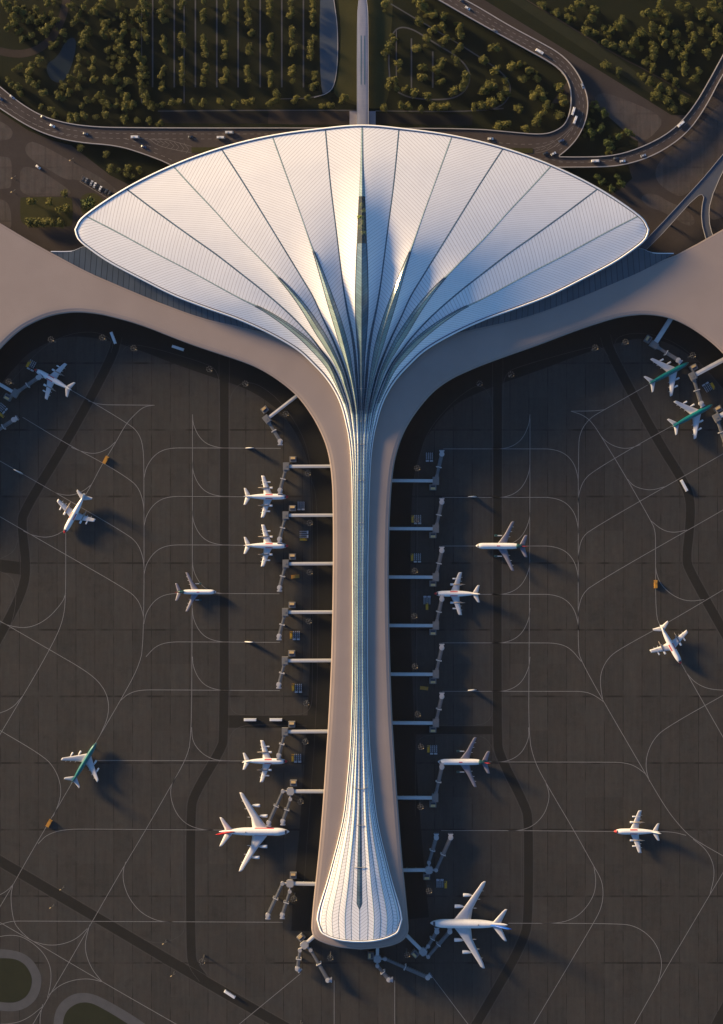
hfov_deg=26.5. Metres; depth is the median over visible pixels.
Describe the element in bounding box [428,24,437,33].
tree
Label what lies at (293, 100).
tree
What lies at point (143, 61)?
tree
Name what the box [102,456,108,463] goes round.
pushback tug
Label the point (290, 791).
jet bridge
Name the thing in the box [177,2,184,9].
tree
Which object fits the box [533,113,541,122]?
tree
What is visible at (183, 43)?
tree
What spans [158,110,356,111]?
path
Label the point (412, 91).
tree
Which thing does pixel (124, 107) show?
tree
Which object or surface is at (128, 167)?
tree
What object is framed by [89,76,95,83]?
tree
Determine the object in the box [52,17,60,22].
tree
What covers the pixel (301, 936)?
jet bridge
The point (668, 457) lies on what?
service road
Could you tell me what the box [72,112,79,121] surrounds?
tree
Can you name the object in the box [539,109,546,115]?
tree
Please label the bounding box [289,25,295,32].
tree
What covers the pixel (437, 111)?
path
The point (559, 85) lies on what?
tree
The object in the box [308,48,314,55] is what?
tree
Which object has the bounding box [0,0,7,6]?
tree
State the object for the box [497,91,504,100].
tree
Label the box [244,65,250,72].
tree
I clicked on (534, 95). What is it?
tree
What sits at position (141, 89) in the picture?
tree
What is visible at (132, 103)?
tree
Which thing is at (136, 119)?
tree
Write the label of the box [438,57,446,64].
tree
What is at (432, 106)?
tree
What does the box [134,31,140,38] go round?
tree
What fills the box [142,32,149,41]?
tree
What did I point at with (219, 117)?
service road
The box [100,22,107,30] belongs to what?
tree
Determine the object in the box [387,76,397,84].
tree
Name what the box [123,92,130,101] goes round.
tree
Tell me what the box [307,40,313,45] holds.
tree
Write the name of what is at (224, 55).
tree
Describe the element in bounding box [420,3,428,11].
tree
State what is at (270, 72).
tree
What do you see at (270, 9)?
tree
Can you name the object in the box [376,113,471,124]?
service road
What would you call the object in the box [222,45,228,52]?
tree
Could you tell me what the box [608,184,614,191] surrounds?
tree
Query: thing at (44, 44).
dirt track
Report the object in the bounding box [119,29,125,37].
tree
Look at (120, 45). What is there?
tree
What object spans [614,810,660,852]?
airplane
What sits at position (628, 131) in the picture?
tree
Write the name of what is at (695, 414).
four engine jet
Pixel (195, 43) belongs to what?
path
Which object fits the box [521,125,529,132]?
tree
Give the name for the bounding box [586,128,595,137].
tree
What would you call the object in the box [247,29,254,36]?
tree
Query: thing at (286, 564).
jet bridge
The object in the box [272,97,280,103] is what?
tree
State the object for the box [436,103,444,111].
tree
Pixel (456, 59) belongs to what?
tree
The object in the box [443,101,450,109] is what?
tree
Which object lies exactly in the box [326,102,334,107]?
tree
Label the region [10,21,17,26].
tree
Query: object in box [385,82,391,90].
tree
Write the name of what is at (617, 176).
tree
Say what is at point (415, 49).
tree
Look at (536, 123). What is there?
tree
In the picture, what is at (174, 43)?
path
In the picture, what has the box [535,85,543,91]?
tree
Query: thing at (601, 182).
tree
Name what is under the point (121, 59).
tree
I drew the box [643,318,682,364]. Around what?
jet bridge
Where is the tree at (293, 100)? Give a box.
[290,97,297,103]
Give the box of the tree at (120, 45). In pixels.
[117,42,123,51]
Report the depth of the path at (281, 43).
1599.88 m
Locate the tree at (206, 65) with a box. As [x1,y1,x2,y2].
[203,62,209,68]
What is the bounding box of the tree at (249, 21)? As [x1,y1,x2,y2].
[245,16,251,25]
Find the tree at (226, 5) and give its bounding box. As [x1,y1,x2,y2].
[223,2,228,9]
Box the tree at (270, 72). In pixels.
[266,70,274,76]
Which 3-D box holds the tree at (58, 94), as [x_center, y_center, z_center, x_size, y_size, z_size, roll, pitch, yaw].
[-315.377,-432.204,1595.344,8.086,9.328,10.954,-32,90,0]
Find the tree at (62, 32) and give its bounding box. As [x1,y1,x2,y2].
[59,29,66,36]
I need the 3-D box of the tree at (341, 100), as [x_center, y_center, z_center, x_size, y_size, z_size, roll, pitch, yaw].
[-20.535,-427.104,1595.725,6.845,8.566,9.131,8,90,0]
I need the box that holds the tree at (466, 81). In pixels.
[461,76,469,86]
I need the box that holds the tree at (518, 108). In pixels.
[513,105,523,113]
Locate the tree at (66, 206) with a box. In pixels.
[63,203,69,212]
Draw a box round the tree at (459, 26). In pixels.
[455,22,463,30]
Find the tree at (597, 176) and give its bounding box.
[593,173,600,179]
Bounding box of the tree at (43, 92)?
[39,88,47,96]
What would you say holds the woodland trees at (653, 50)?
on the lawn at (379, 26)
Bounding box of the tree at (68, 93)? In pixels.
[66,88,72,96]
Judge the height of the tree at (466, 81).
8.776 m
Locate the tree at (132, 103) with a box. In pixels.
[127,100,136,109]
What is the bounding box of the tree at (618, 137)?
[615,133,622,139]
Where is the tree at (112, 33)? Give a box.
[110,29,118,36]
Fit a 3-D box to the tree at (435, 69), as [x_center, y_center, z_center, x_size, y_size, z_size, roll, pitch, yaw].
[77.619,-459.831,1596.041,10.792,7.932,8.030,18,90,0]
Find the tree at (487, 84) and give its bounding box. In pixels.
[484,80,493,88]
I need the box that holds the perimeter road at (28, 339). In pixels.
[0,313,722,930]
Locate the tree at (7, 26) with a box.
[4,23,11,31]
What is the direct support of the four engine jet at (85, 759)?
on the apron
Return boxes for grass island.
[0,949,143,1023]
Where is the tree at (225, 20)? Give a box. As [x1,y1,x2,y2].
[222,17,228,23]
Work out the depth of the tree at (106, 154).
1594.52 m
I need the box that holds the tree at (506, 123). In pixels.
[501,120,511,127]
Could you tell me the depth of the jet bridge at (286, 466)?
1591.93 m
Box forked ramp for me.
[638,154,722,249]
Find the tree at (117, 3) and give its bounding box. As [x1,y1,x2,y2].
[115,0,121,6]
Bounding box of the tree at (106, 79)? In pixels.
[103,74,109,84]
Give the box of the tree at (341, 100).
[338,96,344,103]
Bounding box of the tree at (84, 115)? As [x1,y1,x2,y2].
[79,111,87,118]
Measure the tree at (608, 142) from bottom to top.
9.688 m
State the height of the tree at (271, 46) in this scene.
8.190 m
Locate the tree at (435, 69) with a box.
[431,66,440,73]
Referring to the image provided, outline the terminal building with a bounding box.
[0,125,722,949]
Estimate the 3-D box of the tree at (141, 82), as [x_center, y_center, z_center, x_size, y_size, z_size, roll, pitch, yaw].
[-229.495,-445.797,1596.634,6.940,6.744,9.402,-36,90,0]
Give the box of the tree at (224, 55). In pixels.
[221,52,227,59]
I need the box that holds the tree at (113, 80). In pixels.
[110,76,116,83]
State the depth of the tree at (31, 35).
1593.45 m
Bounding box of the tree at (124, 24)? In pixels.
[120,21,127,29]
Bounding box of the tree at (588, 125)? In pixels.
[585,121,590,128]
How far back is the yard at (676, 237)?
1599.97 m
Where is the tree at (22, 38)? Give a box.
[19,35,24,42]
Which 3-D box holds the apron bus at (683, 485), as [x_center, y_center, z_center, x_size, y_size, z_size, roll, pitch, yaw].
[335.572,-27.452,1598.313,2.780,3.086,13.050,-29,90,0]
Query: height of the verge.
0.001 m
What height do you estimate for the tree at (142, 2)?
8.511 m
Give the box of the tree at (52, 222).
[49,218,56,226]
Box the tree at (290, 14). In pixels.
[287,10,293,18]
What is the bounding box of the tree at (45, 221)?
[40,216,49,226]
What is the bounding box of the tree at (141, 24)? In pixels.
[139,21,147,27]
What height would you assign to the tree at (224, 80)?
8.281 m
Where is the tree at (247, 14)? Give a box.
[244,11,250,18]
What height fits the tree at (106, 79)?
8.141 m
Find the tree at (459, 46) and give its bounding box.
[455,42,462,51]
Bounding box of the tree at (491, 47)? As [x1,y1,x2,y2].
[487,43,496,51]
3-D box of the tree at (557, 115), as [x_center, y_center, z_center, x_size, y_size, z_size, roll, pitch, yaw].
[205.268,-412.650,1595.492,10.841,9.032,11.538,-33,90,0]
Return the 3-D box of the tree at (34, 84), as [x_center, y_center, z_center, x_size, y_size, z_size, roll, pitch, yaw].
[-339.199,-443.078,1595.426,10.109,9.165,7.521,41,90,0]
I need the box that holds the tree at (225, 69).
[222,66,230,73]
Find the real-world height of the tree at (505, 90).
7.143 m
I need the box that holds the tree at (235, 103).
[231,100,238,107]
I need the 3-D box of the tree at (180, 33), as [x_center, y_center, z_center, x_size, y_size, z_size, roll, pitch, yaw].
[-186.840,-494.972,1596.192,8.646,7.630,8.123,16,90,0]
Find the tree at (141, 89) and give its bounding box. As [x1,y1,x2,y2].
[138,86,143,93]
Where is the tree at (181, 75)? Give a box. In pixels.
[179,73,184,79]
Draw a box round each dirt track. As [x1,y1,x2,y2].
[0,0,69,57]
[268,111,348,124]
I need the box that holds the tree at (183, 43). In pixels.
[181,40,186,47]
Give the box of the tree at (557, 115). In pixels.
[553,110,565,119]
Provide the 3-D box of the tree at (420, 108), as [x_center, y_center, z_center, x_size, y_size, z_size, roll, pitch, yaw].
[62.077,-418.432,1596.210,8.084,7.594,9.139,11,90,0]
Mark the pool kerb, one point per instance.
(337, 54)
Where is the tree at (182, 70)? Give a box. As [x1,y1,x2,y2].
[179,67,184,73]
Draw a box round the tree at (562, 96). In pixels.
[558,93,566,99]
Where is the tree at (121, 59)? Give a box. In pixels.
[117,56,126,64]
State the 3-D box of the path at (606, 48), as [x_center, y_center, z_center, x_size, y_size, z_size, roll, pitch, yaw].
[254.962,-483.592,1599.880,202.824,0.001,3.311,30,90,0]
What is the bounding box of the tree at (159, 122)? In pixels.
[155,120,163,126]
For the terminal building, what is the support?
on the ground at (478, 39)
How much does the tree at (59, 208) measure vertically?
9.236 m
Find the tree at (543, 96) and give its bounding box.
[538,91,546,101]
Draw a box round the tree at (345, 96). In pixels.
[340,93,348,100]
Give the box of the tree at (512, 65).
[507,61,516,70]
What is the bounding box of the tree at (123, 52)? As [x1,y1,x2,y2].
[120,49,125,56]
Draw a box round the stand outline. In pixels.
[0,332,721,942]
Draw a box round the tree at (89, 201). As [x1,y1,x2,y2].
[80,195,95,208]
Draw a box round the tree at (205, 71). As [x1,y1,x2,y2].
[202,68,208,73]
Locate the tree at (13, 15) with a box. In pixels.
[9,12,17,21]
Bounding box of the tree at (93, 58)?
[90,55,95,63]
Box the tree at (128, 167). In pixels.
[123,164,131,171]
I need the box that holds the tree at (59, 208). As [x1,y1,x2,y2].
[55,206,64,213]
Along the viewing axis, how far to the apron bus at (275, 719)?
1596.77 m
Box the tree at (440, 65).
[437,61,444,68]
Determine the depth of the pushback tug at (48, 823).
1597.99 m
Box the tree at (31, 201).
[26,197,37,205]
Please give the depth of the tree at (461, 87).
1593.13 m
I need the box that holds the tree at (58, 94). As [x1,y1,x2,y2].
[54,90,61,99]
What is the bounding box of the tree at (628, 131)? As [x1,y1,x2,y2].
[625,128,632,135]
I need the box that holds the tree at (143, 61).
[140,58,146,64]
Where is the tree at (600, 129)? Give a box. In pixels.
[597,124,604,133]
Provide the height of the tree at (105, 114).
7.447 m
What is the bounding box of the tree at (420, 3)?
[415,0,424,8]
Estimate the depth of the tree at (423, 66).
1593.40 m
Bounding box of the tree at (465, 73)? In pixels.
[461,70,470,78]
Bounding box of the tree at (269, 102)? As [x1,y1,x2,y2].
[265,99,273,106]
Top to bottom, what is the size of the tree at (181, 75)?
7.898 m
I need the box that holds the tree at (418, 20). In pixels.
[415,15,422,25]
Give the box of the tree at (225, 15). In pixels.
[222,11,229,18]
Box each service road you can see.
[0,337,121,644]
[0,560,24,574]
[0,855,290,1023]
[160,112,267,123]
[185,358,229,980]
[225,715,328,727]
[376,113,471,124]
[393,726,494,733]
[472,362,533,1023]
[600,335,722,637]
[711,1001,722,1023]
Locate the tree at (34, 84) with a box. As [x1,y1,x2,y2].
[30,80,39,87]
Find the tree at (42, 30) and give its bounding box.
[38,27,46,34]
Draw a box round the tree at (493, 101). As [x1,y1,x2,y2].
[486,98,496,107]
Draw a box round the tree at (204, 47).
[201,43,207,51]
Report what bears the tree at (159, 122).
on the ground at (478, 39)
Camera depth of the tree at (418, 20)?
1593.33 m
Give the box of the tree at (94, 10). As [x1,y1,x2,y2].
[90,6,97,15]
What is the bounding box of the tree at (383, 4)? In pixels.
[380,0,389,7]
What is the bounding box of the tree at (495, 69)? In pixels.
[490,65,498,74]
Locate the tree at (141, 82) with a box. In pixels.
[137,78,143,86]
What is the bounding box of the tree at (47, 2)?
[43,0,50,6]
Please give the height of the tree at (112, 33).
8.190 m
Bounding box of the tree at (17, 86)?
[12,82,22,89]
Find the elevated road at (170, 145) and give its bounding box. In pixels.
[0,0,722,167]
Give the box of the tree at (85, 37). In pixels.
[79,33,89,41]
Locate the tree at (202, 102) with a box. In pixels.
[199,98,206,106]
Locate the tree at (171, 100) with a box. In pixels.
[167,98,176,105]
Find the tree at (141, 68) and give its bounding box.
[136,64,144,71]
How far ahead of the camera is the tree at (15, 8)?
1592.66 m
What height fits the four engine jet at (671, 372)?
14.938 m
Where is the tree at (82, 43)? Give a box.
[78,39,85,47]
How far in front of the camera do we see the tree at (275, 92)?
1592.52 m
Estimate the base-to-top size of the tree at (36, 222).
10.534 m
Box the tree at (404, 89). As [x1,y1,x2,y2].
[401,85,409,91]
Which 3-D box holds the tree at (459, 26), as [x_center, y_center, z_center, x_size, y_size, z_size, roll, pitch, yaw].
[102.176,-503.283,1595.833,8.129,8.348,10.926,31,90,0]
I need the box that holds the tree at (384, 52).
[380,50,388,55]
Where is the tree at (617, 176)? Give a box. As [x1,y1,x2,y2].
[613,173,620,179]
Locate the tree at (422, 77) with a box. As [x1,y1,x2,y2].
[417,73,427,81]
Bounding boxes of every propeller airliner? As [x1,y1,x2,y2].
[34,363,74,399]
[57,489,94,532]
[242,740,287,781]
[243,525,287,566]
[244,476,287,517]
[434,572,479,614]
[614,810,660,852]
[650,621,687,663]
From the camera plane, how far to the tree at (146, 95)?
1592.33 m
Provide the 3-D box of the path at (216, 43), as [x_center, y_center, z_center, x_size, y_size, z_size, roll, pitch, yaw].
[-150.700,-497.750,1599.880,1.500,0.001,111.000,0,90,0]
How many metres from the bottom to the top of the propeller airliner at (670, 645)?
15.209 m
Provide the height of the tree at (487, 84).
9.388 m
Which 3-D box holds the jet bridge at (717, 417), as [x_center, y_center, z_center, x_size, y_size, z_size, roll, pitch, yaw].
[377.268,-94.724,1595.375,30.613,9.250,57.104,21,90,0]
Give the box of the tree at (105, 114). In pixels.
[101,109,108,118]
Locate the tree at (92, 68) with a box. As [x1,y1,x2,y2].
[87,65,95,71]
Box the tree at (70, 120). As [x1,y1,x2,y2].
[66,116,73,123]
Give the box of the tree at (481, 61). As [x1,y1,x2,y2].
[479,56,486,64]
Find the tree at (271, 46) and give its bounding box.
[266,42,273,48]
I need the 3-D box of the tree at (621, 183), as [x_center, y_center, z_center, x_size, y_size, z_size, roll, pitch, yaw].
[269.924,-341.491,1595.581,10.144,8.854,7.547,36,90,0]
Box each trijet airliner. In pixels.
[175,572,215,610]
[438,737,489,786]
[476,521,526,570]
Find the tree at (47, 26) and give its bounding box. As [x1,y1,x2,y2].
[44,23,51,32]
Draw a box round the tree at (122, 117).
[120,115,128,121]
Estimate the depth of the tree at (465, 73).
1591.21 m
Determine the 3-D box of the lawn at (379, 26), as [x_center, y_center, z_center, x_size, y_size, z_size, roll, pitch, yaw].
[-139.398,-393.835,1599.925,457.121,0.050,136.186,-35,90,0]
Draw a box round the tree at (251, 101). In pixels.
[247,97,254,103]
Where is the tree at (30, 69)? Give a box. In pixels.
[26,66,33,74]
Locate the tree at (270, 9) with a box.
[266,3,272,11]
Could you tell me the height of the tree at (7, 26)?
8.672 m
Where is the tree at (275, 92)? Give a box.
[272,89,280,96]
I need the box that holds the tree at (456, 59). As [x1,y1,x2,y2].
[453,56,459,63]
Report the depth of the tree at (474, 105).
1594.17 m
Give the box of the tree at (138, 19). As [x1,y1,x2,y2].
[135,15,141,22]
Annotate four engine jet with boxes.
[61,743,98,787]
[644,358,688,395]
[667,401,711,438]
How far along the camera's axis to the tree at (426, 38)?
1594.18 m
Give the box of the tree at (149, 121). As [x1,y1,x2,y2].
[145,116,152,124]
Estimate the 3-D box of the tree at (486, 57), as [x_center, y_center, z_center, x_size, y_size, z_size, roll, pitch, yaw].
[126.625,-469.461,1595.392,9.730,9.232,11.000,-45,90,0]
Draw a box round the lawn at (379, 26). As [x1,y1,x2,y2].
[20,0,392,226]
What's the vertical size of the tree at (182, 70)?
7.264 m
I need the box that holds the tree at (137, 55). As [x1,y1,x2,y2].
[133,51,142,60]
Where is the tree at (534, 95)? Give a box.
[529,90,538,100]
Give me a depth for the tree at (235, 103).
1594.43 m
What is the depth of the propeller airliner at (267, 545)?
1594.40 m
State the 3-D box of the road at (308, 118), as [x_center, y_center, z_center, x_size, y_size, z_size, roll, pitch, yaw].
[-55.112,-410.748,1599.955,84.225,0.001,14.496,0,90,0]
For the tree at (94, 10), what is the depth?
1594.28 m
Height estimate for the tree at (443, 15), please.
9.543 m
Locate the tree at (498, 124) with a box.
[493,120,503,129]
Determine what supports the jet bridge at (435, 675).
on the apron
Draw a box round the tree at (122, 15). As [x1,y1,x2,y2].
[119,12,125,18]
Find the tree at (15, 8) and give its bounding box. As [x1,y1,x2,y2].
[12,5,20,12]
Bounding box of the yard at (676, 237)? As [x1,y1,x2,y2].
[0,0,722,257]
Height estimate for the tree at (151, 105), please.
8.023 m
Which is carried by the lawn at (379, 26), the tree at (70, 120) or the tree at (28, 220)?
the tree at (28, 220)
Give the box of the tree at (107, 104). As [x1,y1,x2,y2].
[104,100,112,107]
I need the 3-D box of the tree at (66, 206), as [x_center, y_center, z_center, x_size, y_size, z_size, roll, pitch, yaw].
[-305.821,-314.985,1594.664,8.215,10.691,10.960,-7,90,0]
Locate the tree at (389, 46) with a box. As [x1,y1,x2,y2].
[384,41,394,52]
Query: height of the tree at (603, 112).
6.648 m
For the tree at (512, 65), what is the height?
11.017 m
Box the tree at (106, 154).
[102,151,109,157]
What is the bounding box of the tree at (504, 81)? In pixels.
[502,76,507,83]
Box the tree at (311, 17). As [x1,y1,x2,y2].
[309,14,314,20]
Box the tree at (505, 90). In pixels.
[501,87,508,95]
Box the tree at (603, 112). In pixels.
[601,109,606,117]
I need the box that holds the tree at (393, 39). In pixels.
[390,36,397,42]
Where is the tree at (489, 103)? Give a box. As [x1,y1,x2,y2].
[486,96,495,106]
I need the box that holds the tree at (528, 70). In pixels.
[525,66,533,74]
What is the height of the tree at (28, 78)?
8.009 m
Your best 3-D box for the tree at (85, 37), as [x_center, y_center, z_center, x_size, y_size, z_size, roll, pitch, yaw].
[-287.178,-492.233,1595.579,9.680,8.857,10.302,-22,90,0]
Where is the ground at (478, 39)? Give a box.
[0,0,722,193]
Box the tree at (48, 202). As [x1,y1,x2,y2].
[45,197,51,205]
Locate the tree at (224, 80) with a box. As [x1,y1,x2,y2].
[218,77,227,83]
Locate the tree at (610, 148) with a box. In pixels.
[606,144,614,151]
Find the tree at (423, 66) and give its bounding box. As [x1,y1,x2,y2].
[418,63,426,70]
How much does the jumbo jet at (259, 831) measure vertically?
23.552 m
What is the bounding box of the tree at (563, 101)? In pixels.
[559,98,568,105]
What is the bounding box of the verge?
[510,0,687,112]
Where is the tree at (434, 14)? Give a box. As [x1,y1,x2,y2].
[428,10,437,18]
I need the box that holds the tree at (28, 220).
[24,217,33,227]
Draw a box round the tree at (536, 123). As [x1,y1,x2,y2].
[531,120,539,126]
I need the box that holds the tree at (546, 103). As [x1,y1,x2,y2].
[542,99,549,108]
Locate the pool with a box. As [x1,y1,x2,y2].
[320,0,336,93]
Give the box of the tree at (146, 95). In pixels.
[141,91,150,100]
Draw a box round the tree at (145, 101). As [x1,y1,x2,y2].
[142,98,148,105]
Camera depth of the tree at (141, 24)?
1593.53 m
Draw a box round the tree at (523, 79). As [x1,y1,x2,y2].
[517,75,526,82]
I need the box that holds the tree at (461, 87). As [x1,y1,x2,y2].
[457,83,465,91]
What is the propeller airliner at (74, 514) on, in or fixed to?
on the apron
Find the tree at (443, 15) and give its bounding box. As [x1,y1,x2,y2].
[440,11,445,20]
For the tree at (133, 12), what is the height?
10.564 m
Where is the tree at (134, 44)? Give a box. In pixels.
[130,41,137,48]
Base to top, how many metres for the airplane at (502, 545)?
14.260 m
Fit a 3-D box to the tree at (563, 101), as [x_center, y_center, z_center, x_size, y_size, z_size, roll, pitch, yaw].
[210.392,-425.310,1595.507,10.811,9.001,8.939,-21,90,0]
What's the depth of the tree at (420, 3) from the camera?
1591.05 m
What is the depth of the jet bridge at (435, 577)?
1591.96 m
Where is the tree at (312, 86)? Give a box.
[309,83,315,90]
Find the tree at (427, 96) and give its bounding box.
[422,92,431,100]
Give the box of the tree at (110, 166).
[107,163,113,172]
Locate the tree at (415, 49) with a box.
[411,44,421,52]
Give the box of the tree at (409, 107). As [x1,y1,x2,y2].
[405,102,412,110]
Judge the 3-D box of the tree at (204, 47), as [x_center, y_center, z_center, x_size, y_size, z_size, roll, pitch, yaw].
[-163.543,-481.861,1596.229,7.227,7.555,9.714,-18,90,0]
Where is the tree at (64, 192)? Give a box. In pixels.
[60,189,67,198]
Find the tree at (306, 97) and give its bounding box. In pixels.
[304,94,310,100]
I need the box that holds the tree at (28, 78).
[25,75,32,82]
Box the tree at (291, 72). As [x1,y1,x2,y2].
[288,68,295,76]
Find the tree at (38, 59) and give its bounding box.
[34,55,43,62]
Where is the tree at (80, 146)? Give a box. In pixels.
[77,143,83,151]
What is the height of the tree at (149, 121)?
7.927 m
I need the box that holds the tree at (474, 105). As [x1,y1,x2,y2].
[471,102,477,111]
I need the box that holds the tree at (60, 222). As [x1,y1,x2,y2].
[56,217,64,228]
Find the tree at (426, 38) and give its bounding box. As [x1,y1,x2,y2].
[422,34,431,41]
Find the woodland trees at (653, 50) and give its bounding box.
[5,0,722,155]
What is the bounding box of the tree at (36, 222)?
[33,217,42,227]
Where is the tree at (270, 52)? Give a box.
[267,49,272,56]
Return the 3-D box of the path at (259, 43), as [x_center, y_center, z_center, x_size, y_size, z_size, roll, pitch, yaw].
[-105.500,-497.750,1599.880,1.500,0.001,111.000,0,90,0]
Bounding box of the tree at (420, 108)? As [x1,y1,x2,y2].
[418,105,424,112]
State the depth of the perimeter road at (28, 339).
1599.94 m
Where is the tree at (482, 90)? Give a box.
[479,86,488,94]
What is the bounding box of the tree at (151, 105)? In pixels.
[147,102,155,110]
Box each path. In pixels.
[141,5,141,102]
[152,0,152,86]
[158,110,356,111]
[174,0,174,86]
[184,0,184,102]
[195,0,195,86]
[216,0,217,86]
[237,0,238,86]
[259,0,260,86]
[281,0,282,86]
[303,0,303,86]
[375,108,503,111]
[388,27,469,99]
[391,4,510,110]
[396,30,396,75]
[411,38,411,87]
[432,51,433,87]
[526,0,690,95]
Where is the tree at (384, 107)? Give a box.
[380,104,387,112]
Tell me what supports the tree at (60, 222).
on the lawn at (379, 26)
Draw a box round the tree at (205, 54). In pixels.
[201,51,209,57]
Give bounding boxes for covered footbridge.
[349,0,375,124]
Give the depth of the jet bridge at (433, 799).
1591.98 m
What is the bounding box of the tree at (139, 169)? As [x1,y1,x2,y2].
[135,166,142,173]
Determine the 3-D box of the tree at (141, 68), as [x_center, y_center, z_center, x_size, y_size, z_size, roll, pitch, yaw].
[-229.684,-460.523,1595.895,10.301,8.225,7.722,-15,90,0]
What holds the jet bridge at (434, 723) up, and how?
on the apron
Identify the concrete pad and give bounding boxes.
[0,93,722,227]
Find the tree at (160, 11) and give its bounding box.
[156,8,165,15]
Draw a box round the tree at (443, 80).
[437,78,445,84]
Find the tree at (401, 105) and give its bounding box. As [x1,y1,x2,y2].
[397,101,404,108]
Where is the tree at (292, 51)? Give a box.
[288,48,294,56]
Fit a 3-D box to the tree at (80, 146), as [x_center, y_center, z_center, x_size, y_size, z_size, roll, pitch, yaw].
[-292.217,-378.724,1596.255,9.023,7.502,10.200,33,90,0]
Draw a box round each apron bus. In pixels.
[110,332,116,343]
[172,345,183,350]
[224,989,235,998]
[244,718,255,720]
[270,718,281,720]
[680,480,687,491]
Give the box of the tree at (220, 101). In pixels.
[216,98,223,104]
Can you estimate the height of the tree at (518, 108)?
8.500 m
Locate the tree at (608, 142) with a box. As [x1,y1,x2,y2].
[603,140,612,145]
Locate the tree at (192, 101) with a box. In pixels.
[189,98,196,104]
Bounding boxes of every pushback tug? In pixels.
[46,819,52,827]
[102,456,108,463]
[654,580,657,587]
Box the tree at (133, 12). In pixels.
[128,8,138,16]
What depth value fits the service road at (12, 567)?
1599.93 m
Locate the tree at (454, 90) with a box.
[448,85,457,96]
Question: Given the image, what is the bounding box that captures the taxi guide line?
[0,385,722,1023]
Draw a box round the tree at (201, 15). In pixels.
[199,11,206,18]
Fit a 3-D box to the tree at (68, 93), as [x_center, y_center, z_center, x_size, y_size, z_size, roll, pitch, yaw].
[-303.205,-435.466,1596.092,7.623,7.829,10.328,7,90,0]
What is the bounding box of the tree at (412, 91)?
[409,88,418,98]
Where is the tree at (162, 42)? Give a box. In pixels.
[159,39,166,45]
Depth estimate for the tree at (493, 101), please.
1592.33 m
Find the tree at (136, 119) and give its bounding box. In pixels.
[134,116,140,123]
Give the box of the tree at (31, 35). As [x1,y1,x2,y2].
[27,32,34,37]
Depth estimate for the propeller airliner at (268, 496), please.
1594.37 m
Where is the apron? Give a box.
[0,274,722,1023]
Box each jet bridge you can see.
[0,373,42,400]
[0,415,18,430]
[260,395,296,445]
[265,871,314,919]
[266,779,323,826]
[276,650,330,688]
[276,721,327,759]
[277,456,329,494]
[277,505,332,543]
[277,554,332,591]
[277,602,331,640]
[295,932,332,982]
[368,948,432,981]
[389,498,443,537]
[389,546,443,586]
[389,595,443,634]
[391,643,443,683]
[392,450,443,489]
[393,692,443,732]
[397,762,443,806]
[403,832,452,879]
[406,926,451,958]
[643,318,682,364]
[688,358,722,407]
[712,405,722,441]
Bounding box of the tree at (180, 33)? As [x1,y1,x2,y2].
[177,31,185,38]
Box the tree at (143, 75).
[139,71,146,78]
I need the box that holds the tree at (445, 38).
[439,34,449,43]
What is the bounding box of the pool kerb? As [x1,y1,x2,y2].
[314,2,337,97]
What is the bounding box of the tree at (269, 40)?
[267,37,273,43]
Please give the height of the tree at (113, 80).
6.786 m
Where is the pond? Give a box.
[47,38,75,82]
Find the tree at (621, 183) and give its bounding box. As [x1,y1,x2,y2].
[616,179,625,187]
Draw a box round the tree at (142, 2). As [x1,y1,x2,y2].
[138,0,147,6]
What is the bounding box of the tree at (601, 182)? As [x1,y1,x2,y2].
[598,178,606,184]
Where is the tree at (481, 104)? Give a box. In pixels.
[478,101,485,107]
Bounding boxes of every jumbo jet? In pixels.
[215,792,288,871]
[431,881,509,967]
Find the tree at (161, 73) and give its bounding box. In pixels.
[157,70,164,78]
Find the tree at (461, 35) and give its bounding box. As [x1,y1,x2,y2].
[456,30,464,39]
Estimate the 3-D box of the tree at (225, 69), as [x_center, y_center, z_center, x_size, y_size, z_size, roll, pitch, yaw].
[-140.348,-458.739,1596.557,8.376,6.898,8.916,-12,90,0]
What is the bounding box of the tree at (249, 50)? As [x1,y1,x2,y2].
[245,48,253,54]
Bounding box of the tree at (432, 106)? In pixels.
[428,101,436,110]
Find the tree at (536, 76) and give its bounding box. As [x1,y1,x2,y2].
[532,74,541,82]
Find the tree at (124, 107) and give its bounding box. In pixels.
[121,101,128,111]
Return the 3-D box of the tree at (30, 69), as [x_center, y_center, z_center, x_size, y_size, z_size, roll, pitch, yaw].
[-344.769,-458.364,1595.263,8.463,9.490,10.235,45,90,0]
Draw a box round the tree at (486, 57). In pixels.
[478,56,487,62]
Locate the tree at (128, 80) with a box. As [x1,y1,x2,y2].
[123,77,132,84]
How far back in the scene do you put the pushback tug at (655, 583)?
1598.04 m
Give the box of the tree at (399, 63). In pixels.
[393,59,402,66]
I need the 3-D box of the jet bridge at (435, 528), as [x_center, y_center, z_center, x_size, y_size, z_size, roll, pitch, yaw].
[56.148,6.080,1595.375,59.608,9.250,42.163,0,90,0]
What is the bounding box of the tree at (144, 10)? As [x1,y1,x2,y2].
[141,7,148,13]
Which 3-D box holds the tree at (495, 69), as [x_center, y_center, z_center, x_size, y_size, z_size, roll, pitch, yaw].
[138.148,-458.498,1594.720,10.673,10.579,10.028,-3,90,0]
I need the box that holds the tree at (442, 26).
[439,21,446,29]
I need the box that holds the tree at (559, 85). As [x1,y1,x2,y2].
[555,82,563,91]
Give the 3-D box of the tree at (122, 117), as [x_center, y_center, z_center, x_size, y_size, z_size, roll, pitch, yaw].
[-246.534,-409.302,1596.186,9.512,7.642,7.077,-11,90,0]
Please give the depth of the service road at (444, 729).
1599.93 m
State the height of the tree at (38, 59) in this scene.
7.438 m
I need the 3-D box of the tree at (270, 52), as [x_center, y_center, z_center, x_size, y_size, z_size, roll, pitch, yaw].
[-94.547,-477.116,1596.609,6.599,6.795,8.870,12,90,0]

